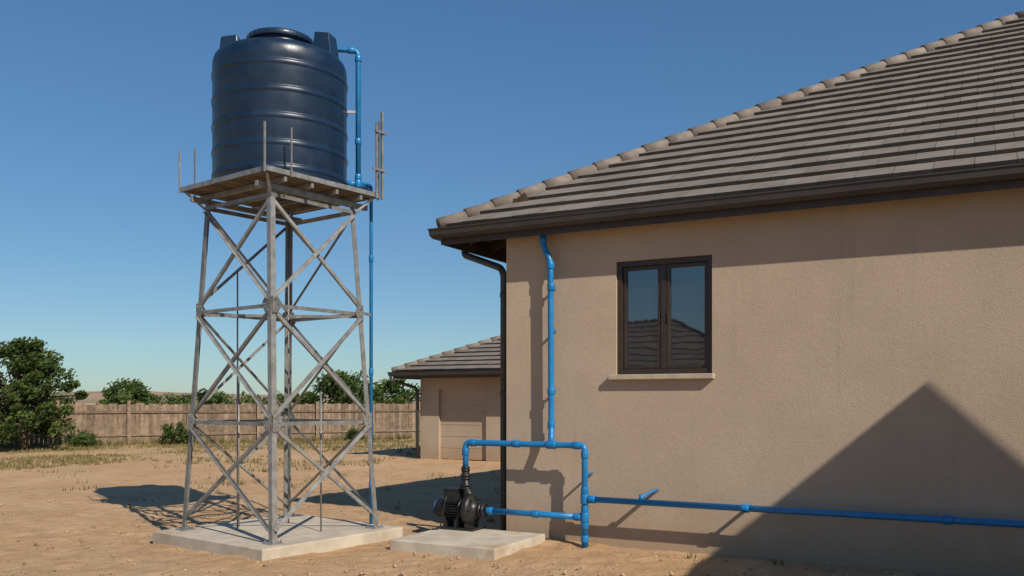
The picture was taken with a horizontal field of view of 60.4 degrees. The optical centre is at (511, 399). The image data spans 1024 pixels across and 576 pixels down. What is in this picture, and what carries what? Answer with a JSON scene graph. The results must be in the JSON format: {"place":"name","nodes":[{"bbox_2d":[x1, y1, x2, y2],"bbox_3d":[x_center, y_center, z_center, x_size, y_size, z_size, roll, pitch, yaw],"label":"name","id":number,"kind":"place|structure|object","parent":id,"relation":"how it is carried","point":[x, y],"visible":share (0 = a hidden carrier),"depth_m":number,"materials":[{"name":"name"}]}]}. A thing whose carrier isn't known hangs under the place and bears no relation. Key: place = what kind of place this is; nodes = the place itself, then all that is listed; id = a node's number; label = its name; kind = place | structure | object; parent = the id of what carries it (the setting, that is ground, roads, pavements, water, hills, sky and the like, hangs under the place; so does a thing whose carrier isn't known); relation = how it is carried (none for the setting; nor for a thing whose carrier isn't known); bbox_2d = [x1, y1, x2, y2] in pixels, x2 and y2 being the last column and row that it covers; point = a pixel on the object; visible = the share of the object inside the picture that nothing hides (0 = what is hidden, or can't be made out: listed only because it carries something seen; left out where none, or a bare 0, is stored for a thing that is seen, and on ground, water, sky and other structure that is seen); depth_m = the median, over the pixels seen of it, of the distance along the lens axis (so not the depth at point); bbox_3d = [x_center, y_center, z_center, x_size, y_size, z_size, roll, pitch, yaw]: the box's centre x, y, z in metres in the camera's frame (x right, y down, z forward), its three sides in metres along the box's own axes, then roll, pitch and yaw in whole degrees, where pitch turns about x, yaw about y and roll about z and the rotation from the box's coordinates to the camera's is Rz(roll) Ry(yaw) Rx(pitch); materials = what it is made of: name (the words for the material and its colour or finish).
{"place":"outdoors","nodes":[
{"label":"outdoors","id":0,"kind":"place"},
{"bbox_2d":[50,391,419,402],"bbox_3d":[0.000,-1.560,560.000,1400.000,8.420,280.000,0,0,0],"label":"hills","id":1,"kind":"structure","parent":0,"point":[94,397],"depth_m":500.59,"materials":[{"name":"green plant"}]},
{"bbox_2d":[0,433,783,565],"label":"grass","id":2,"kind":"structure","parent":0,"point":[79,461],"depth_m":28.65,"materials":[{"name":"plant"}]},
{"bbox_2d":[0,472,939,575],"bbox_3d":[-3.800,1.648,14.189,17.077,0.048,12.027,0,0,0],"label":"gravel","id":3,"kind":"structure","parent":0,"point":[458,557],"depth_m":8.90,"materials":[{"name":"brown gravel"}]},
{"bbox_2d":[0,403,958,575],"bbox_3d":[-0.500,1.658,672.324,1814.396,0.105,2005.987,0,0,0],"label":"ground","id":4,"kind":"structure","parent":0,"point":[34,523],"depth_m":12.20,"materials":[{"name":"soil"}]},
{"bbox_2d":[0,336,88,450],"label":"leafy tree","id":5,"kind":"object","parent":4,"relation":"on","point":[33,368],"visible":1,"depth_m":28.48,"materials":[{"name":"green plant"}]},
{"bbox_2d":[67,429,101,446],"bbox_3d":[-15.131,1.349,31.203,1.085,0.625,0.892,0,0,0],"label":"shrub","id":6,"kind":"object","parent":4,"relation":"on","point":[84,438],"visible":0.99,"depth_m":31.06,"materials":[{"name":"green plant"}]},
{"bbox_2d":[94,378,161,424],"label":"leafy tree","id":7,"kind":"object","parent":4,"relation":"on","point":[134,392],"visible":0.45,"depth_m":50.55,"materials":[{"name":"green plant"}]},
{"bbox_2d":[160,421,185,443],"bbox_3d":[-12.555,1.216,32.578,0.904,0.881,0.632,0,0,-20],"label":"shrub","id":8,"kind":"object","parent":4,"relation":"on","point":[168,432],"visible":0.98,"depth_m":32.54,"materials":[{"name":"green plant"}]},
{"bbox_2d":[174,426,200,443],"bbox_3d":[-12.165,1.313,32.945,1.020,0.698,0.756,0,0,0],"label":"shrub","id":9,"kind":"object","parent":4,"relation":"on","point":[183,438],"visible":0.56,"depth_m":32.84,"materials":[{"name":"green plant"}]},
{"bbox_2d":[1,390,383,406],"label":"distant trees","id":10,"kind":"object","parent":4,"relation":"on","point":[171,400],"visible":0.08,"depth_m":169.84,"materials":[{"name":"green plant"}]},
{"bbox_2d":[180,388,229,425],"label":"leafy tree","id":11,"kind":"object","parent":4,"relation":"on","point":[218,399],"visible":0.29,"depth_m":51.69,"materials":[{"name":"green plant"}]},
{"bbox_2d":[0,401,419,446],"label":"timber fence","id":12,"kind":"object","parent":4,"relation":"on","point":[120,419],"visible":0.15,"depth_m":34.15,"materials":[{"name":"brown wood"}]},
{"bbox_2d":[153,112,402,560],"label":"steel tank tower","id":13,"kind":"structure","parent":4,"relation":"on","point":[278,193],"depth_m":10.25,"materials":[{"name":"metal"}]},
{"bbox_2d":[211,27,347,184],"bbox_3d":[-2.758,-3.402,10.496,1.574,1.862,1.574,0,0,0],"label":"water tank","id":14,"kind":"object","parent":13,"relation":"on","point":[280,81],"visible":0.88,"depth_m":9.84,"materials":[{"name":"plastic"}]},
{"bbox_2d":[291,390,323,404],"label":"leafy tree","id":15,"kind":"object","parent":4,"relation":"on","point":[295,398],"visible":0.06,"depth_m":59.52,"materials":[{"name":"green plant"}]},
{"bbox_2d":[297,369,387,425],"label":"leafy tree","id":16,"kind":"object","parent":4,"relation":"on","point":[328,386],"visible":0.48,"depth_m":47.27,"materials":[{"name":"green plant"}]},
{"bbox_2d":[337,46,372,523],"bbox_3d":[-1.875,-1.266,10.617,0.637,5.931,0.288,0,0,-44],"label":"tank supply pipe","id":17,"kind":"object","parent":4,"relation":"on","point":[358,183],"visible":0.84,"depth_m":10.85,"materials":[{"name":"blue plastic"}]},
{"bbox_2d":[345,427,364,439],"bbox_3d":[-6.434,1.389,36.014,0.811,0.547,0.743,0,0,0],"label":"shrub","id":18,"kind":"object","parent":4,"relation":"on","point":[352,431],"visible":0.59,"depth_m":35.88,"materials":[{"name":"green plant"}]},
{"bbox_2d":[373,378,419,426],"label":"leafy tree","id":19,"kind":"object","parent":4,"relation":"on","point":[401,395],"visible":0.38,"depth_m":51.66,"materials":[{"name":"green plant"}]},
{"bbox_2d":[387,335,499,461],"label":"garage outbuilding","id":20,"kind":"structure","parent":4,"relation":"on","point":[459,396],"depth_m":24.49,"materials":[{"name":"paint"}]},
{"bbox_2d":[441,389,485,459],"bbox_3d":[-1.328,0.675,24.440,1.530,1.950,0.058,0,0,28],"label":"garage door","id":21,"kind":"structure","parent":20,"relation":"in","point":[463,411],"depth_m":24.44,"materials":[{"name":"paint"}]},
{"bbox_2d":[390,466,544,559],"bbox_3d":[-0.512,1.299,10.020,1.440,1.002,1.265,0,0,28],"label":"water pump","id":22,"kind":"object","parent":4,"relation":"on","point":[466,535],"visible":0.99,"depth_m":10.04,"materials":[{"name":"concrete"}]},
{"bbox_2d":[506,187,1023,575],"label":"walls","id":23,"kind":"structure","parent":4,"relation":"on","point":[867,357],"depth_m":8.92,"materials":[{"name":"paint"}]},
{"bbox_2d":[461,251,505,530],"bbox_3d":[-0.344,-0.180,10.998,0.099,3.560,0.976,0,0,-38],"label":"downpipe","id":24,"kind":"object","parent":23,"relation":"attached to","point":[500,268],"visible":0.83,"depth_m":10.64,"materials":[{"name":"metal"}]},
{"bbox_2d":[608,373,714,379],"bbox_3d":[1.638,-0.254,9.645,1.124,0.058,0.712,0,0,0],"label":"window sill","id":25,"kind":"structure","parent":23,"relation":"attached to","point":[662,376],"depth_m":9.56,"materials":[{"name":"beige concrete"}]},
{"bbox_2d":[617,255,711,374],"bbox_3d":[1.687,-0.917,9.695,0.999,1.259,0.600,0,0,0],"label":"window frame","id":26,"kind":"object","parent":23,"relation":"attached to","point":[664,267],"visible":0.95,"depth_m":9.68,"materials":[{"name":"black metal"}]},
{"bbox_2d":[627,266,704,365],"bbox_3d":[1.693,-0.917,9.706,0.804,1.085,0.437,0,0,0],"label":"window glass","id":27,"kind":"object","parent":26,"relation":"in","point":[687,315],"visible":1,"depth_m":9.66,"materials":[{"name":"clear glass"}]},
{"bbox_2d":[462,235,1023,547],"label":"blue water pipes","id":28,"kind":"object","parent":23,"relation":"attached to","point":[586,498],"visible":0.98,"depth_m":9.79,"materials":[{"name":"plastic"}]},
{"bbox_2d":[468,43,1017,252],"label":"rafters and sarking","id":29,"kind":"object","parent":23,"relation":"on","point":[495,245],"visible":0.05,"depth_m":11.63,"materials":[{"name":"brown wood"}]},
{"bbox_2d":[427,163,1023,262],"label":"gutter and fascia","id":30,"kind":"object","parent":29,"relation":"attached to","point":[982,179],"visible":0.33,"depth_m":8.94,"materials":[{"name":"paint"}]},
{"bbox_2d":[438,18,1023,227],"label":"roof tiles","id":31,"kind":"object","parent":29,"relation":"on","point":[887,121],"visible":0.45,"depth_m":10.13,"materials":[{"name":"grey tile"}]},
{"bbox_2d":[436,11,1023,227],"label":"ridge caps","id":32,"kind":"object","parent":31,"relation":"on","point":[475,210],"visible":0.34,"depth_m":11.73,"materials":[{"name":"tile"}]},
{"bbox_2d":[0,0,1023,396],"label":"sky","id":33,"kind":"structure","parent":0,"point":[480,101],"materials":[{"name":"blue"}]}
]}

